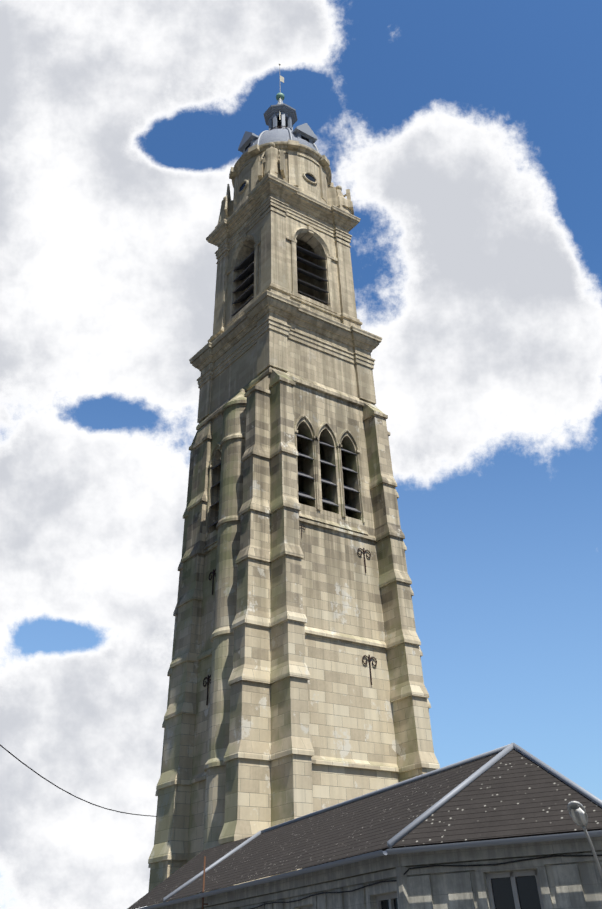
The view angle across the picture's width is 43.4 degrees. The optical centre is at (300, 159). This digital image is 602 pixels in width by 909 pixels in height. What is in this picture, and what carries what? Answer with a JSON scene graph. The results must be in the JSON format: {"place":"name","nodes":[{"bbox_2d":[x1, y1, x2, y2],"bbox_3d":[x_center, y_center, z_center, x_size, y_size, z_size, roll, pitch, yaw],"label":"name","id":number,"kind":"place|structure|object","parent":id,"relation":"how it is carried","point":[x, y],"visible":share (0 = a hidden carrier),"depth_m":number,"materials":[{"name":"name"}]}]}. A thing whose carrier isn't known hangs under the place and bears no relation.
{"place":"outdoors","nodes":[
{"label":"outdoors","id":0,"kind":"place"},
{"bbox_2d":[269,126,291,130],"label":"railing","id":1,"kind":"object","parent":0,"point":[278,127],"visible":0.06,"depth_m":67.74,"materials":[{"name":"grey metal"}]},
{"bbox_2d":[277,117,285,128],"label":"dark lantern","id":2,"kind":"object","parent":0,"point":[278,121],"visible":0.1,"depth_m":69.52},
{"bbox_2d":[148,366,439,905],"bbox_3d":[-0.508,26.635,37.776,11.880,30.250,11.880,27,-54,-25],"label":"tower shaft","id":3,"kind":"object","parent":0,"point":[283,629],"visible":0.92,"depth_m":36.64,"materials":[{"name":"beige stone"}]},
{"bbox_2d":[208,433,360,527],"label":"window louvers","id":4,"kind":"object","parent":3,"relation":"in","point":[324,500],"visible":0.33,"depth_m":42.81,"materials":[{"name":"grey wood"}]},
{"bbox_2d":[189,140,381,422],"bbox_3d":[-1.313,8.966,56.743,9.566,21.720,9.566,27,-54,-25],"label":"belfry","id":5,"kind":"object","parent":3,"relation":"on","point":[278,320],"visible":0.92,"depth_m":52.89,"materials":[{"name":"beige stone"}]},
{"bbox_2d":[215,184,230,227],"bbox_3d":[-5.869,4.531,62.482,2.150,5.040,2.150,27,-54,-25],"label":"stone pinnacle","id":6,"kind":"object","parent":5,"relation":"on","point":[224,209],"visible":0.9,"depth_m":62.09,"materials":[{"name":"stone"}]},
{"bbox_2d":[258,142,285,181],"bbox_3d":[-2.288,0.456,58.952,2.048,5.206,1.600,-8,-47,5],"label":"stone pinnacle","id":7,"kind":"object","parent":5,"relation":"on","point":[271,153],"visible":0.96,"depth_m":58.50,"materials":[{"name":"stone"}]},
{"bbox_2d":[238,172,316,194],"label":"round window frames","id":8,"kind":"structure","parent":5,"relation":"attached to","point":[304,177],"depth_m":60.22,"materials":[{"name":"beige stone"}]},
{"bbox_2d":[239,174,314,191],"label":"round windows","id":9,"kind":"structure","parent":8,"relation":"in","point":[310,177],"depth_m":60.36,"materials":[{"name":"black glass"}]},
{"bbox_2d":[231,246,329,315],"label":"belfry louvers","id":10,"kind":"object","parent":5,"relation":"in","point":[246,273],"visible":0.75,"depth_m":54.20,"materials":[{"name":"black wood"}]},
{"bbox_2d":[245,129,316,152],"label":"dome","id":11,"kind":"structure","parent":5,"relation":"on","point":[274,135],"depth_m":63.49,"materials":[{"name":"grey metal"}]},
{"bbox_2d":[238,123,317,153],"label":"dormers","id":12,"kind":"object","parent":11,"relation":"on","point":[305,130],"visible":0.12,"depth_m":64.46,"materials":[{"name":"grey metal"}]},
{"bbox_2d":[245,135,308,150],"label":"dome dormer windows","id":13,"kind":"structure","parent":12,"relation":"in","point":[304,138],"depth_m":64.14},
{"bbox_2d":[241,127,319,155],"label":"dome ribs","id":14,"kind":"object","parent":11,"relation":"on","point":[290,135],"visible":0.15,"depth_m":64.17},
{"bbox_2d":[264,98,297,129],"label":"lantern cupola","id":15,"kind":"object","parent":11,"relation":"on","point":[286,113],"visible":0.54,"depth_m":69.60,"materials":[{"name":"grey metal"}]},
{"bbox_2d":[276,93,284,100],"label":"finial ball","id":16,"kind":"object","parent":15,"relation":"on","point":[280,95],"visible":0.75,"depth_m":72.47,"materials":[{"name":"green metal"}]},
{"bbox_2d":[336,185,353,214],"bbox_3d":[3.410,3.684,61.442,1.892,4.096,1.440,12,-49,-13],"label":"seated statue","id":17,"kind":"object","parent":5,"relation":"on","point":[344,204],"visible":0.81,"depth_m":60.92,"materials":[{"name":"stone"}]},
{"bbox_2d":[203,414,368,549],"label":"window surrounds","id":18,"kind":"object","parent":3,"relation":"on","point":[315,437],"depth_m":42.91,"materials":[{"name":"beige stone"}]},
{"bbox_2d":[203,525,376,704],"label":"wall anchors","id":19,"kind":"object","parent":3,"relation":"on","point":[208,681],"visible":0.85,"depth_m":37.17,"materials":[{"name":"brown metal"}]},
{"bbox_2d":[0,0,601,908],"label":"sky","id":20,"kind":"structure","parent":0,"point":[464,137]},
{"bbox_2d":[155,837,601,908],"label":"building walls","id":21,"kind":"structure","parent":0,"point":[570,882],"depth_m":15.39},
{"bbox_2d":[127,749,601,908],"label":"building roof","id":22,"kind":"structure","parent":21,"relation":"on","point":[513,793],"depth_m":18.10,"materials":[{"name":"black tile"}]},
{"bbox_2d":[139,743,601,908],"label":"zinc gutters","id":23,"kind":"object","parent":22,"relation":"attached to","point":[440,803],"visible":0.92,"depth_m":17.26,"materials":[{"name":"grey metal"}]},
{"bbox_2d":[202,856,207,908],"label":"pole","id":24,"kind":"object","parent":23,"relation":"attached to","point":[203,903],"visible":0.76,"depth_m":22.94,"materials":[{"name":"brown"}]},
{"bbox_2d":[0,745,601,908],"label":"cables","id":25,"kind":"object","parent":23,"relation":"attached to","point":[341,891],"visible":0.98,"depth_m":16.23,"materials":[{"name":"black plastic"}]},
{"bbox_2d":[567,801,601,879],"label":"street lamp","id":26,"kind":"object","parent":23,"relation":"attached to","point":[573,805],"visible":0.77,"depth_m":14.20,"materials":[{"name":"grey metal"}]},
{"bbox_2d":[569,807,586,824],"bbox_3d":[5.160,12.218,14.077,0.280,0.212,0.450,-19,-49,15],"label":"lamp head","id":27,"kind":"object","parent":26,"relation":"attached to","point":[578,816],"visible":0.98,"depth_m":14.01,"materials":[{"name":"white"}]},
{"bbox_2d":[300,869,543,908],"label":"window frames","id":28,"kind":"structure","parent":21,"relation":"in","point":[512,875],"depth_m":15.08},
{"bbox_2d":[381,875,540,908],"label":"window glass","id":29,"kind":"object","parent":28,"relation":"in","point":[528,893],"depth_m":14.97,"materials":[{"name":"black glass"}]}
]}

